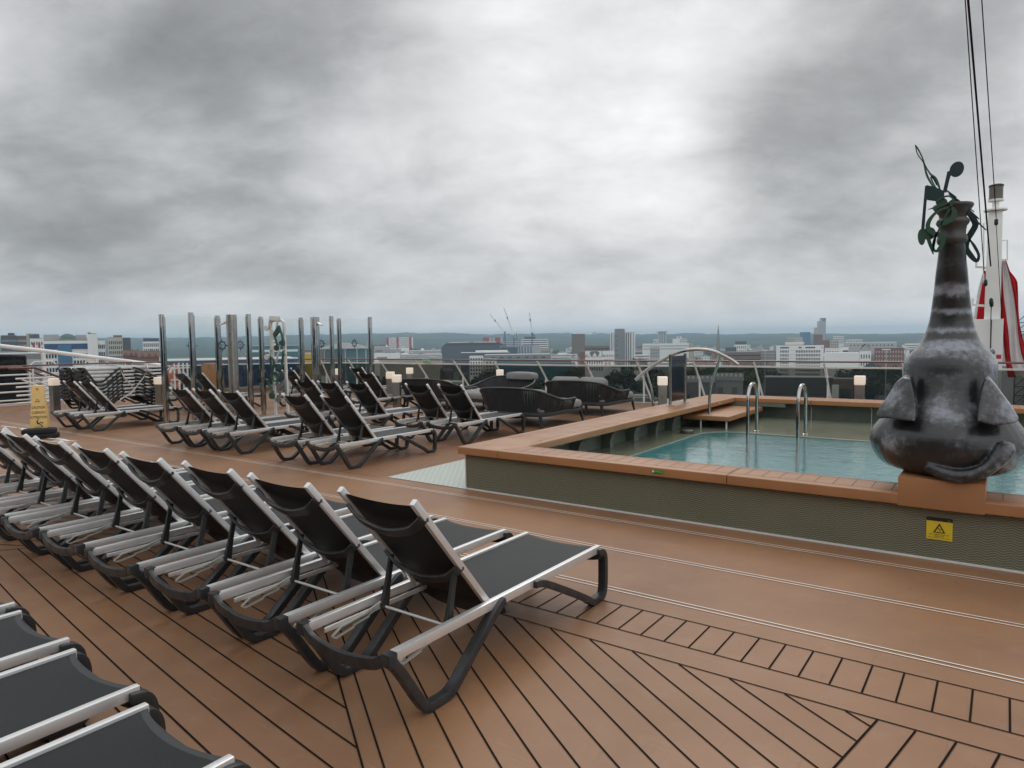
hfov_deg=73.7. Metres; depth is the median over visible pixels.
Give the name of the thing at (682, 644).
deck
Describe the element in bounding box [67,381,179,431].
sun lounger
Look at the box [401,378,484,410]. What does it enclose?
woven daybed
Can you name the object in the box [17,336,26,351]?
building
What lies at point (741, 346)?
building
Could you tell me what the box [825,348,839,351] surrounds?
building
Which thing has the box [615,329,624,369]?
building
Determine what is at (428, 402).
sun lounger
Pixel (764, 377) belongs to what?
lamp post
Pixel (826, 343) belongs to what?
building
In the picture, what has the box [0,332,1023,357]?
hills
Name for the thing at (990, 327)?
rigging wire
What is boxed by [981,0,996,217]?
rigging wire
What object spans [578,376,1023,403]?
road
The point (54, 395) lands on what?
bollard lamp
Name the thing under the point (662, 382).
bollard lamp
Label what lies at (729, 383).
shed
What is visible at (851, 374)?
broadleaf tree
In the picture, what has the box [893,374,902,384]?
broadleaf tree
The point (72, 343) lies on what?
building
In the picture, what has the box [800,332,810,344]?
building
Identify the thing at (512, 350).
shopping hall
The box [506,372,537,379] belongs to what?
roll cushion
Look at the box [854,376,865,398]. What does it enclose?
bollard lamp
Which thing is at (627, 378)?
broadleaf tree
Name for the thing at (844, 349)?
building
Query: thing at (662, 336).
building
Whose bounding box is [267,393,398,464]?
sun lounger
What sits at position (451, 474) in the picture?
floor mat
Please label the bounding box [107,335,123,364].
building
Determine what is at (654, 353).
building
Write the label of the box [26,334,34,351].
building
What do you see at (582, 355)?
building
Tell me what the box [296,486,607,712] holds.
sun lounger
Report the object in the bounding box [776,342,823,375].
apartment block
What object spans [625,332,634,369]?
building
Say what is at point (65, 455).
sun lounger
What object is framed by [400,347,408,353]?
works building
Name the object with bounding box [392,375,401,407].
bollard lamp
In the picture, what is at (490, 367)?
building
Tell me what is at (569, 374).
broadleaf tree
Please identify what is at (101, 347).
building
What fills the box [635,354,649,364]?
block
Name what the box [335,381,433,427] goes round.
sun lounger
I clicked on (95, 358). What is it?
sloping tube
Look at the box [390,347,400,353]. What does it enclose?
works building
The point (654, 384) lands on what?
broadleaf tree
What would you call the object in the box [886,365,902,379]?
broadleaf tree
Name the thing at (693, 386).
shed
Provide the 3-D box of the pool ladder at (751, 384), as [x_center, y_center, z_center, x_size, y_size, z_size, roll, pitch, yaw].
[3.865,0.728,10.975,0.100,1.527,0.557,2,5,36]
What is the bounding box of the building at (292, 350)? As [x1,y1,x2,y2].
[252,345,298,368]
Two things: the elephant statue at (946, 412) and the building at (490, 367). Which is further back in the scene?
the building at (490, 367)
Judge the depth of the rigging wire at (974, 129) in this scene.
11.90 m
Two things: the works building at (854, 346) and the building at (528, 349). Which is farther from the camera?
the building at (528, 349)
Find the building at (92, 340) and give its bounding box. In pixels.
[87,332,98,365]
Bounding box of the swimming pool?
[458,394,1023,573]
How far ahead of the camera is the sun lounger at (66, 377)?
16.05 m
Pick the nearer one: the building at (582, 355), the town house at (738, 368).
the town house at (738, 368)
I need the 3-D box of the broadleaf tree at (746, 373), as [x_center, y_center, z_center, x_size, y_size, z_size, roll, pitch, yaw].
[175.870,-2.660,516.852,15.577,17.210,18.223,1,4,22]
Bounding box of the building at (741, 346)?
[734,341,746,351]
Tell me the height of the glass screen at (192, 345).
2.250 m
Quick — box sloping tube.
[0,344,160,399]
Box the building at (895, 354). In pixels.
[874,347,903,366]
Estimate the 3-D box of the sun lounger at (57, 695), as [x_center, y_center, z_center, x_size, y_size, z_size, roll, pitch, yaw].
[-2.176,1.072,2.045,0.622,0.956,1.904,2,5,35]
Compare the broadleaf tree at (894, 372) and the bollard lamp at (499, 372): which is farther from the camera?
the broadleaf tree at (894, 372)
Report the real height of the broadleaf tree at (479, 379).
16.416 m
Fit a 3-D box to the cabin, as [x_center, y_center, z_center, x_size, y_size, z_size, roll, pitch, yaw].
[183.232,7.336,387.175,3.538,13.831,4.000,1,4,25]
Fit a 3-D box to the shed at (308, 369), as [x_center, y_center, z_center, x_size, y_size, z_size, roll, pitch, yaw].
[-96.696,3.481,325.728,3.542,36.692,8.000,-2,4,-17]
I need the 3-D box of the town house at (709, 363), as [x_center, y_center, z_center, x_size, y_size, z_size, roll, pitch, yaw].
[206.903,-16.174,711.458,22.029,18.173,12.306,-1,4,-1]
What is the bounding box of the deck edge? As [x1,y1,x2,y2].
[0,382,683,440]
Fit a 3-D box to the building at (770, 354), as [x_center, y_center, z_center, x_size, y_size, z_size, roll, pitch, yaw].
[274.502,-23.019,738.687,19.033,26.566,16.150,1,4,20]
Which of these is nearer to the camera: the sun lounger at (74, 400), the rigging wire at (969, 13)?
the rigging wire at (969, 13)
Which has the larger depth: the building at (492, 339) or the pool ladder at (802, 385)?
the building at (492, 339)
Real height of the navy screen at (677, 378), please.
0.885 m
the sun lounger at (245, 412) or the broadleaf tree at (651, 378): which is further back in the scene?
the broadleaf tree at (651, 378)
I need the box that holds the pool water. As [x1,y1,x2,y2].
[633,433,1023,494]
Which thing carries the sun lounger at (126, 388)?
on the sun lounger at (126, 391)
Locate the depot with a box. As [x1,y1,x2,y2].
[833,377,867,399]
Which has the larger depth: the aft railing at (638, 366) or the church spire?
the church spire
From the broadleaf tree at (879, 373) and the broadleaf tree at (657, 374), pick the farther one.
the broadleaf tree at (657, 374)
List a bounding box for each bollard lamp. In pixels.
[48,378,60,412]
[153,377,162,411]
[335,369,337,382]
[386,372,394,404]
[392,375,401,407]
[406,368,412,377]
[496,369,503,382]
[657,376,667,404]
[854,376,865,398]
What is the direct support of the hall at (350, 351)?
on the ground
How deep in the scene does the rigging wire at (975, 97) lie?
11.50 m
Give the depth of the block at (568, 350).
1809.93 m
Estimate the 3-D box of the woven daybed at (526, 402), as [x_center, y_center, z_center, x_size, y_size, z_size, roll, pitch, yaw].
[0.398,0.390,13.558,1.730,0.765,1.722,2,5,36]
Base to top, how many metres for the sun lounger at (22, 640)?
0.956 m
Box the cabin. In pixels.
[832,385,838,397]
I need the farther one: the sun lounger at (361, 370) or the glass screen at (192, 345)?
the sun lounger at (361, 370)
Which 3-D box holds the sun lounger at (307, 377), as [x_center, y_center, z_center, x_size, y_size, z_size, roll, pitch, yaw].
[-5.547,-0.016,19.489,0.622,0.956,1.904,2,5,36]
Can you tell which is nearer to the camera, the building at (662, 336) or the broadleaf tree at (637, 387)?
the broadleaf tree at (637, 387)
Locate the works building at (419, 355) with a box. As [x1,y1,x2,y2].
[400,352,442,377]
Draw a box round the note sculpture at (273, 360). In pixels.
[264,316,289,416]
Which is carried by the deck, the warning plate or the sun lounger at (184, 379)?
the sun lounger at (184, 379)
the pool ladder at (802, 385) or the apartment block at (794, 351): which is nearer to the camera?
the pool ladder at (802, 385)
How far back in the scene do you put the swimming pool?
6.29 m
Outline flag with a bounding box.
[973,259,1023,378]
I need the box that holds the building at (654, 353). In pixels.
[650,347,659,369]
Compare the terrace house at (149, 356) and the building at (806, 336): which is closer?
the terrace house at (149, 356)
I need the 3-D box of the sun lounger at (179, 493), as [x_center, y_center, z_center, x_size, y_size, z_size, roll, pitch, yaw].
[-1.938,0.881,4.935,0.622,0.956,1.904,2,5,36]
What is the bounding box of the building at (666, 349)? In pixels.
[643,343,688,362]
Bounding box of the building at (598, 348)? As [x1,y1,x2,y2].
[584,345,608,350]
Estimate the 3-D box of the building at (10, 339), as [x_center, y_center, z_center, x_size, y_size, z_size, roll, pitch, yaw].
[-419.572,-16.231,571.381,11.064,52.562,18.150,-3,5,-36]
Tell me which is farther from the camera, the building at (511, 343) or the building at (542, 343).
the building at (511, 343)
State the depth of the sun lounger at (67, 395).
16.21 m
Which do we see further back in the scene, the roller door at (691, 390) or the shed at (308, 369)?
the roller door at (691, 390)
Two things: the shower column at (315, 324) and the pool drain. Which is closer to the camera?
the pool drain
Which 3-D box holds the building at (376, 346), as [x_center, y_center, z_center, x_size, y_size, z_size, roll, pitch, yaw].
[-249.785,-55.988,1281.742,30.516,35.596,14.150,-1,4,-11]
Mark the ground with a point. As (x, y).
(665, 370)
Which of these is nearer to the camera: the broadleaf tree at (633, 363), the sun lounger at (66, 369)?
the sun lounger at (66, 369)
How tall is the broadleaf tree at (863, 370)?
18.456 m
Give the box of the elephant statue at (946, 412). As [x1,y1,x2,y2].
[870,145,1023,483]
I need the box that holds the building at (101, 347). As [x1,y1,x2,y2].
[98,340,105,365]
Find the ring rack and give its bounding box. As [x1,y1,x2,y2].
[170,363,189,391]
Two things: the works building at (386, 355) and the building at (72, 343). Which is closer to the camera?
the building at (72, 343)
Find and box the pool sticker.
[652,470,662,473]
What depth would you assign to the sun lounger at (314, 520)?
3.70 m
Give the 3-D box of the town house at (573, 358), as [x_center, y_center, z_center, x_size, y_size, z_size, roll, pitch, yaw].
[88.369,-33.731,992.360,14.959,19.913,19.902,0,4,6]
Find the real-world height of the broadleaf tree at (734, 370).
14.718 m
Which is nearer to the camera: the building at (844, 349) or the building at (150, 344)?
the building at (150, 344)
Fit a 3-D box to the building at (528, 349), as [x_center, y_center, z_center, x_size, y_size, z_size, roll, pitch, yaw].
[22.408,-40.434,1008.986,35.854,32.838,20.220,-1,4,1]
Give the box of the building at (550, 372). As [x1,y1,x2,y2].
[497,359,570,388]
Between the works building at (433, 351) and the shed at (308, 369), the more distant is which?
the works building at (433, 351)
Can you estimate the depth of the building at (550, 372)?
559.25 m
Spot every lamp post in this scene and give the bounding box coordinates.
[762,350,768,395]
[882,349,890,398]
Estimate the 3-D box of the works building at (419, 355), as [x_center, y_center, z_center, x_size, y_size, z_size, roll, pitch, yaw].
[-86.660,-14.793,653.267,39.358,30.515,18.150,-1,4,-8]
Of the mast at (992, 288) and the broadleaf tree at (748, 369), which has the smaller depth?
the mast at (992, 288)
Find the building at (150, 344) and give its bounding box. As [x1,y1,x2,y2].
[143,338,159,360]
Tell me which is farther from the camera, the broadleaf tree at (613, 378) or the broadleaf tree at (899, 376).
the broadleaf tree at (613, 378)
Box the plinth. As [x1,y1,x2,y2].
[897,470,987,514]
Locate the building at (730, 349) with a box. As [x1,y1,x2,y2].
[725,347,736,351]
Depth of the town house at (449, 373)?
740.33 m
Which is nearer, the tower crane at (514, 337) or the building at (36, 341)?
the building at (36, 341)
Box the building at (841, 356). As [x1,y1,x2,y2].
[824,352,858,378]
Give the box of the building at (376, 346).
[373,345,385,357]
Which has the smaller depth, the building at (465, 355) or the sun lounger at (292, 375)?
the sun lounger at (292, 375)
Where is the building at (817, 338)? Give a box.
[813,334,822,344]
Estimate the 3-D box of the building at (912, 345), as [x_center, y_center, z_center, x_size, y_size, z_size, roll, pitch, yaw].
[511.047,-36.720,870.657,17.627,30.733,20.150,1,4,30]
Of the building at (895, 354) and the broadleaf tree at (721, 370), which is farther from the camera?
the building at (895, 354)
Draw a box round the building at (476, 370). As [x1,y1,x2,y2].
[469,356,483,382]
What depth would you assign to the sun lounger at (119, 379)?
16.03 m
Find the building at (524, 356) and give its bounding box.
[484,353,550,358]
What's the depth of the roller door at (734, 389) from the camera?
433.54 m
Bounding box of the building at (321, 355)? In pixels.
[305,349,324,372]
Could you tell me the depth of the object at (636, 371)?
669.34 m
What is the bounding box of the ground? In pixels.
[106,348,1023,397]
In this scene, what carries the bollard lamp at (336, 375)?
on the deck
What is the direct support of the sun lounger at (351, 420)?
on the deck
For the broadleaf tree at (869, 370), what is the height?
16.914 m
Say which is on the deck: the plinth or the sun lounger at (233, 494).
the sun lounger at (233, 494)
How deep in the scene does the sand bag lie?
12.16 m
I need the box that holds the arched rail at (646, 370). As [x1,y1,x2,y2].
[635,348,739,414]
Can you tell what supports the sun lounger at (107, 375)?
on the sun lounger at (119, 379)
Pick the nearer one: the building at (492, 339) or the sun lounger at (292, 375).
the sun lounger at (292, 375)
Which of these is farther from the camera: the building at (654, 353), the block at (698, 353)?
the block at (698, 353)
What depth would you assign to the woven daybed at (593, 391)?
14.72 m
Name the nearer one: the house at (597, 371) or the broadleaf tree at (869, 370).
the broadleaf tree at (869, 370)
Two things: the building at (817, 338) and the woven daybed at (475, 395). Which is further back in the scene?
the building at (817, 338)
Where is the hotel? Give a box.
[673,336,686,342]
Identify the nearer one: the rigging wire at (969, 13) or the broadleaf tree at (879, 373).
the rigging wire at (969, 13)
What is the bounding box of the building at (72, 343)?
[43,334,88,399]
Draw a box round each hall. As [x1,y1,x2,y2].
[320,343,368,382]
[442,342,505,370]
[500,347,516,353]
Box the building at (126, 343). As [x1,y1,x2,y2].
[122,338,130,349]
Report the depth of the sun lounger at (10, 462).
6.63 m
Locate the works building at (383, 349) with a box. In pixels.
[374,345,389,352]
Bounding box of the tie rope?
[104,364,147,400]
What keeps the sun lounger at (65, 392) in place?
on the sun lounger at (67, 395)
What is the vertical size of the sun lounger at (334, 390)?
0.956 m
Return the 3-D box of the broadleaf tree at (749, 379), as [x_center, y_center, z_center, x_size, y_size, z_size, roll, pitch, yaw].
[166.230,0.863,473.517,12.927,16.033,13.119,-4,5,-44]
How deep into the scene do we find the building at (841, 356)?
577.45 m
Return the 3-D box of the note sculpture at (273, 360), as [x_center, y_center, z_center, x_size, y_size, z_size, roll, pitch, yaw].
[-5.195,-0.382,15.082,0.661,2.240,0.167,1,4,23]
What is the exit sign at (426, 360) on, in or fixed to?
hanging from the aft railing at (638, 366)
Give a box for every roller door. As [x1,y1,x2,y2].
[689,388,693,398]
[718,387,722,393]
[732,387,736,394]
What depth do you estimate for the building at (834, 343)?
1128.75 m
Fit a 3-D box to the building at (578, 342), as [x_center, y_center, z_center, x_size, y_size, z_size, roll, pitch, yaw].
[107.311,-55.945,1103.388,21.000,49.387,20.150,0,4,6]
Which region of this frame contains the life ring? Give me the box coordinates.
[168,365,181,388]
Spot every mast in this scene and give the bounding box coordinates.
[971,183,1007,389]
[1013,316,1023,404]
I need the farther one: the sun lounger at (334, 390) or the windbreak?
the windbreak
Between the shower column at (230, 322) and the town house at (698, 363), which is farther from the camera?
the town house at (698, 363)
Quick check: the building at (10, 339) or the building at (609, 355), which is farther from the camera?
the building at (609, 355)
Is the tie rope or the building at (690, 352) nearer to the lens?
the tie rope
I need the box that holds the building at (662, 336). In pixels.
[658,331,666,343]
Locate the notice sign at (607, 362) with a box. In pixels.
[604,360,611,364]
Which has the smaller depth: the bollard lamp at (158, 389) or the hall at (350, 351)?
the bollard lamp at (158, 389)
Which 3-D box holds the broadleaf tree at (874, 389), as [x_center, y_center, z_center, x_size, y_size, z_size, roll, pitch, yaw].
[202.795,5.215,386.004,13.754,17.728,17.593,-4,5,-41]
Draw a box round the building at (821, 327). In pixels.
[814,321,825,339]
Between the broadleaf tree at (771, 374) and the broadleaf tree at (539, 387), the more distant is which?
the broadleaf tree at (771, 374)
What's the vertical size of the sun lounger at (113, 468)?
0.956 m
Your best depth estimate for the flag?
14.44 m
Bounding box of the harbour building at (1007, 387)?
[1001,364,1013,404]
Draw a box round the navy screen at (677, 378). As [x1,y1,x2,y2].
[666,353,688,405]
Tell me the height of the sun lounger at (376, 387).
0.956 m
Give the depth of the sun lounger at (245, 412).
10.44 m
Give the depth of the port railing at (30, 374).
19.09 m
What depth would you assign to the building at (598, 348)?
991.00 m
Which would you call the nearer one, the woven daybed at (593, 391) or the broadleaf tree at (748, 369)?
the woven daybed at (593, 391)
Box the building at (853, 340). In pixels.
[846,339,861,341]
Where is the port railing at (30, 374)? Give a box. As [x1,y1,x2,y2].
[0,362,132,401]
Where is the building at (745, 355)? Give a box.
[723,352,760,365]
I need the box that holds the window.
[839,389,850,398]
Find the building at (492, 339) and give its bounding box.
[483,337,503,342]
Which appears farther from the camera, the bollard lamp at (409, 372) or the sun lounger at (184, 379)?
the bollard lamp at (409, 372)
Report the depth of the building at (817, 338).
1366.92 m
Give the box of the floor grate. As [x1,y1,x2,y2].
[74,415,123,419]
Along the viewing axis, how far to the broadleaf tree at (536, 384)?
486.85 m
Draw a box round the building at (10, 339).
[1,333,17,352]
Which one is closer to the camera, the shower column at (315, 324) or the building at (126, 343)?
the shower column at (315, 324)
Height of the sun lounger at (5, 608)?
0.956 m
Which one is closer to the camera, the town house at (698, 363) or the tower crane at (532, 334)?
the town house at (698, 363)
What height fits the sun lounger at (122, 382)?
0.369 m
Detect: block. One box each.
[551,353,576,358]
[566,348,571,353]
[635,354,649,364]
[694,348,712,356]
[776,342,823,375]
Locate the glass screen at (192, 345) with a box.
[158,312,372,423]
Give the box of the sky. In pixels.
[0,0,1023,337]
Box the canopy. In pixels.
[765,376,832,395]
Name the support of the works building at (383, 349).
on the ground
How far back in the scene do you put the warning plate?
4.96 m
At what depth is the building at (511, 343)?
1347.47 m
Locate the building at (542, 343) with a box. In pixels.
[522,337,547,353]
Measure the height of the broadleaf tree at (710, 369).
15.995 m
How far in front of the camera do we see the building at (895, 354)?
664.94 m
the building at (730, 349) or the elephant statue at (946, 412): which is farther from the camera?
the building at (730, 349)
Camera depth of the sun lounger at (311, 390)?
12.91 m
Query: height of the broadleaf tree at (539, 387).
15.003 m
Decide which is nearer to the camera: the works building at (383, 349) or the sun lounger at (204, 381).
the sun lounger at (204, 381)
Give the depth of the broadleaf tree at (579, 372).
672.03 m
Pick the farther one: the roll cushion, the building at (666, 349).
the building at (666, 349)
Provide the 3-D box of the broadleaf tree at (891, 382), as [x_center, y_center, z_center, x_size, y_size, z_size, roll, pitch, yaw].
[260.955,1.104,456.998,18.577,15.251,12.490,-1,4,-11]
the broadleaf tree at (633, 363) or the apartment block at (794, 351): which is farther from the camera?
the broadleaf tree at (633, 363)
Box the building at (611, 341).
[610,333,613,349]
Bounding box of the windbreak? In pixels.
[0,355,28,403]
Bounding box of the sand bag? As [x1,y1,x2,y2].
[21,427,59,438]
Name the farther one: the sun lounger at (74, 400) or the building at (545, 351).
the building at (545, 351)
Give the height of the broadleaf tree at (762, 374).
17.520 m
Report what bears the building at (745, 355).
on the ground
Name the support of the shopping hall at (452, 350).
on the ground
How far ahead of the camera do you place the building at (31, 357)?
245.63 m
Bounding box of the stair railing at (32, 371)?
[0,366,129,403]
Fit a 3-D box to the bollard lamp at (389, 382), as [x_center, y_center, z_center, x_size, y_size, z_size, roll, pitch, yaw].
[-3.182,0.107,17.901,0.190,0.852,0.190,0,4,6]
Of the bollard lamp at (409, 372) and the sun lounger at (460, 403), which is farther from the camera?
the bollard lamp at (409, 372)
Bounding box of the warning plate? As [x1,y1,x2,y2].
[926,516,952,541]
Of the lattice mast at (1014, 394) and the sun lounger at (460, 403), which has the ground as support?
the lattice mast at (1014, 394)
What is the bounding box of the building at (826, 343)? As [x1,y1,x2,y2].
[820,340,829,352]
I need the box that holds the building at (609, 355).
[585,350,613,375]
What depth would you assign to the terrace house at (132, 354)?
454.61 m
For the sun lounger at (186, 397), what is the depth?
11.21 m
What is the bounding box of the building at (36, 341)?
[29,334,43,348]
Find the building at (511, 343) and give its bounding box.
[500,341,520,346]
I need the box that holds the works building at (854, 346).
[844,342,896,357]
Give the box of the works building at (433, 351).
[409,348,440,353]
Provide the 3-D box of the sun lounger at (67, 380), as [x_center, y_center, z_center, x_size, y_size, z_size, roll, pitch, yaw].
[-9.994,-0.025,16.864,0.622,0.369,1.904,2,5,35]
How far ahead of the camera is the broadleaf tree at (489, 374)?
557.57 m
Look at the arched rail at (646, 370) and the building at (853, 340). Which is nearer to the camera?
the arched rail at (646, 370)
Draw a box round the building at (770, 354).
[756,350,774,365]
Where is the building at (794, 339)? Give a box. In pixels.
[786,337,802,341]
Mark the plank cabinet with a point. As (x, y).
(208, 370)
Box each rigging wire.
[965,0,984,272]
[967,0,990,266]
[967,2,988,250]
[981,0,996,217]
[990,303,991,348]
[996,224,1001,318]
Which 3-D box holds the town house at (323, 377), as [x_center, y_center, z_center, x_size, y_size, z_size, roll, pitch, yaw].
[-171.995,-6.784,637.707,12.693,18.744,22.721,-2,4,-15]
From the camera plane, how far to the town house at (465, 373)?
671.28 m
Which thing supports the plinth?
on the swimming pool
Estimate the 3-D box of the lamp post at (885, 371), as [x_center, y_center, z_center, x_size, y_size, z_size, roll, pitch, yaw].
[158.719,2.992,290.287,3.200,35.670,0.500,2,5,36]
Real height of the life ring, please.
0.750 m
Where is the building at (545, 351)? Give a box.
[541,349,550,353]
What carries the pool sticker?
attached to the swimming pool
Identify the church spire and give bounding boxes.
[716,325,719,356]
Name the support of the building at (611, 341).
on the ground
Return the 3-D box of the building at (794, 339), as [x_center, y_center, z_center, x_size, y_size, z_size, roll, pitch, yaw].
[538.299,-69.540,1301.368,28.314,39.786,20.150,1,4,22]
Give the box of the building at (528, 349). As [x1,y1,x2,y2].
[515,345,538,353]
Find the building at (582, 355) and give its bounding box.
[580,351,584,375]
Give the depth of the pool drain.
10.97 m
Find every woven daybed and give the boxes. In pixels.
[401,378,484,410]
[449,375,535,408]
[479,387,583,428]
[545,376,634,415]
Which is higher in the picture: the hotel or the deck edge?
the hotel
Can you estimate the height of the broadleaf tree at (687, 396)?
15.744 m
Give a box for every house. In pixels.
[122,348,138,364]
[138,349,159,371]
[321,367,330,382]
[442,368,453,378]
[459,369,469,382]
[568,354,577,366]
[585,350,603,377]
[610,362,620,372]
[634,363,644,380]
[691,357,704,367]
[699,362,719,369]
[701,353,709,359]
[725,364,761,382]
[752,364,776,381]
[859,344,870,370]
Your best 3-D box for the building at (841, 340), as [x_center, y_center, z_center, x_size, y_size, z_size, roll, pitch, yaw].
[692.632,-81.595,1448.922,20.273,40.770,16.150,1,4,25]
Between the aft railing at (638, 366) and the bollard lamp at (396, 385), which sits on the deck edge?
the aft railing at (638, 366)
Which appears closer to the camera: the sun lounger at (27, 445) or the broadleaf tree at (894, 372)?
the sun lounger at (27, 445)
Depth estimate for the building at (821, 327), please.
1726.05 m
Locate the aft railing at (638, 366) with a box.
[132,358,1023,402]
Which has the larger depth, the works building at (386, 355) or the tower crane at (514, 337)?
the tower crane at (514, 337)
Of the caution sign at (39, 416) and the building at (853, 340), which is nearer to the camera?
the caution sign at (39, 416)
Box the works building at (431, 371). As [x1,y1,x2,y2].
[380,356,439,379]
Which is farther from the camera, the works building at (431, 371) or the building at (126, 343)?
the building at (126, 343)
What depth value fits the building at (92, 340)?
364.34 m
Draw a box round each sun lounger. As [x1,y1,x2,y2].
[0,427,185,534]
[0,430,193,551]
[0,447,127,513]
[0,602,29,672]
[0,610,86,670]
[0,648,159,755]
[0,702,250,767]
[1,436,255,568]
[39,442,269,586]
[51,380,161,428]
[57,365,149,374]
[59,368,151,376]
[59,374,73,379]
[59,378,73,383]
[59,388,147,401]
[59,392,150,405]
[60,395,152,408]
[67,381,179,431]
[72,365,160,382]
[73,372,160,389]
[74,368,160,386]
[74,375,168,393]
[75,388,169,406]
[75,391,169,408]
[77,379,153,395]
[81,382,168,397]
[84,451,350,610]
[86,385,154,400]
[144,460,437,637]
[156,387,278,446]
[169,372,247,410]
[178,388,303,449]
[197,373,260,411]
[203,389,329,453]
[208,472,512,670]
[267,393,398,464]
[277,370,346,405]
[283,368,350,396]
[284,379,381,427]
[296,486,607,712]
[305,394,436,468]
[317,380,404,428]
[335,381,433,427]
[343,367,402,397]
[349,372,417,406]
[394,383,492,441]
[426,384,524,443]
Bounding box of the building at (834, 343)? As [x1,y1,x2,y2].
[830,340,838,347]
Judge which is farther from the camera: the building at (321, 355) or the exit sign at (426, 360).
the building at (321, 355)
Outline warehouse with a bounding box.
[160,356,296,391]
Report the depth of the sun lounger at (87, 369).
15.94 m
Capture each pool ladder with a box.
[745,382,759,467]
[796,383,808,438]
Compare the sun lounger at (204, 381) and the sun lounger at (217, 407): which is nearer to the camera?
the sun lounger at (217, 407)
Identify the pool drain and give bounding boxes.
[680,429,693,433]
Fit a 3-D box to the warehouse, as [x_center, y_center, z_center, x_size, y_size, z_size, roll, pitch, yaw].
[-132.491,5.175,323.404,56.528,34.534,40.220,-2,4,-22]
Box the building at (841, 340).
[833,336,843,347]
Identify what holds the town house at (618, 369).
on the ground
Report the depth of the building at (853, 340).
1205.14 m
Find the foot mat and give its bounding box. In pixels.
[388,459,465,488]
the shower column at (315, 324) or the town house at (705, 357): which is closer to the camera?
the shower column at (315, 324)
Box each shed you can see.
[305,353,311,379]
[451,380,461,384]
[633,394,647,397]
[687,375,715,398]
[715,373,743,394]
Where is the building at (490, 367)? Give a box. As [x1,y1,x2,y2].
[484,358,496,375]
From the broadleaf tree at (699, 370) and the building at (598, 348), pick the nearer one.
the broadleaf tree at (699, 370)
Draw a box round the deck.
[0,386,1023,767]
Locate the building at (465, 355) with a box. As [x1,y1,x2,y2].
[461,350,509,370]
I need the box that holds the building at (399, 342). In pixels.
[387,337,412,348]
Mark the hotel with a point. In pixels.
(679, 339)
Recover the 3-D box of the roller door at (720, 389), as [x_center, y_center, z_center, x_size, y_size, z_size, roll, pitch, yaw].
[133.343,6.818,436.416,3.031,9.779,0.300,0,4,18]
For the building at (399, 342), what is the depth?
1477.24 m
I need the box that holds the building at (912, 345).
[905,343,919,356]
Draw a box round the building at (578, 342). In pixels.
[572,334,584,356]
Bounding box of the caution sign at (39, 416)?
[30,385,50,427]
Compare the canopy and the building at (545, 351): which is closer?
the canopy
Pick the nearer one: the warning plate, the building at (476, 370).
the warning plate
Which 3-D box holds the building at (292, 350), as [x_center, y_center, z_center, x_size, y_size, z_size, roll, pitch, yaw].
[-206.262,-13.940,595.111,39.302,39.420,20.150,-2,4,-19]
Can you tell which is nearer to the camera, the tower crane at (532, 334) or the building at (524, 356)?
the building at (524, 356)
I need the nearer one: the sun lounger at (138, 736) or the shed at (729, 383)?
the sun lounger at (138, 736)
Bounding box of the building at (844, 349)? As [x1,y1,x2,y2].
[840,347,848,351]
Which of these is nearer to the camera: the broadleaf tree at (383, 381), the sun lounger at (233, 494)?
the sun lounger at (233, 494)
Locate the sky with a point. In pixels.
(411, 166)
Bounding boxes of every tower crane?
[490,314,508,343]
[504,308,516,345]
[529,312,533,344]
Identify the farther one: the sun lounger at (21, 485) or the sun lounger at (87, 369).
the sun lounger at (87, 369)
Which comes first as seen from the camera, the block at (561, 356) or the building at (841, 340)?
the block at (561, 356)
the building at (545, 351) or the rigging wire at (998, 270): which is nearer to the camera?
the rigging wire at (998, 270)
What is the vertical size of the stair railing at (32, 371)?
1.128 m
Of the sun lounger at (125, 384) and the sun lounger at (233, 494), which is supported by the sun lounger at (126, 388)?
the sun lounger at (125, 384)
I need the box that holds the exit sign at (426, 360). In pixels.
[422,359,430,362]
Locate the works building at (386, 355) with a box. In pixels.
[374,352,399,376]
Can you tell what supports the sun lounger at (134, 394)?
on the stack base
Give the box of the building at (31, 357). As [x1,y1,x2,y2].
[0,352,42,401]
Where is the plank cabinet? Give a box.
[201,363,224,391]
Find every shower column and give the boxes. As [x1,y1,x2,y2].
[220,315,239,415]
[310,317,322,390]
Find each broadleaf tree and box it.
[381,374,401,385]
[440,368,445,379]
[472,374,485,382]
[480,369,495,376]
[533,380,543,388]
[536,382,547,391]
[562,370,577,376]
[571,368,583,375]
[608,369,624,386]
[617,362,625,371]
[618,371,636,388]
[624,380,645,393]
[629,357,646,364]
[645,376,655,393]
[651,372,665,377]
[652,368,665,374]
[652,377,668,397]
[667,387,689,398]
[687,368,699,374]
[692,367,705,372]
[702,367,714,372]
[713,367,730,372]
[726,367,739,372]
[739,370,754,375]
[742,367,759,378]
[743,374,761,394]
[757,368,767,380]
[768,372,781,375]
[834,369,862,377]
[850,369,868,374]
[860,372,882,383]
[865,378,886,399]
[867,369,891,383]
[872,365,891,383]
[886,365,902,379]
[889,375,897,387]
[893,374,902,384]
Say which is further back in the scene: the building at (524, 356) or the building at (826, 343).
the building at (826, 343)
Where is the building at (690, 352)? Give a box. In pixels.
[689,343,692,362]

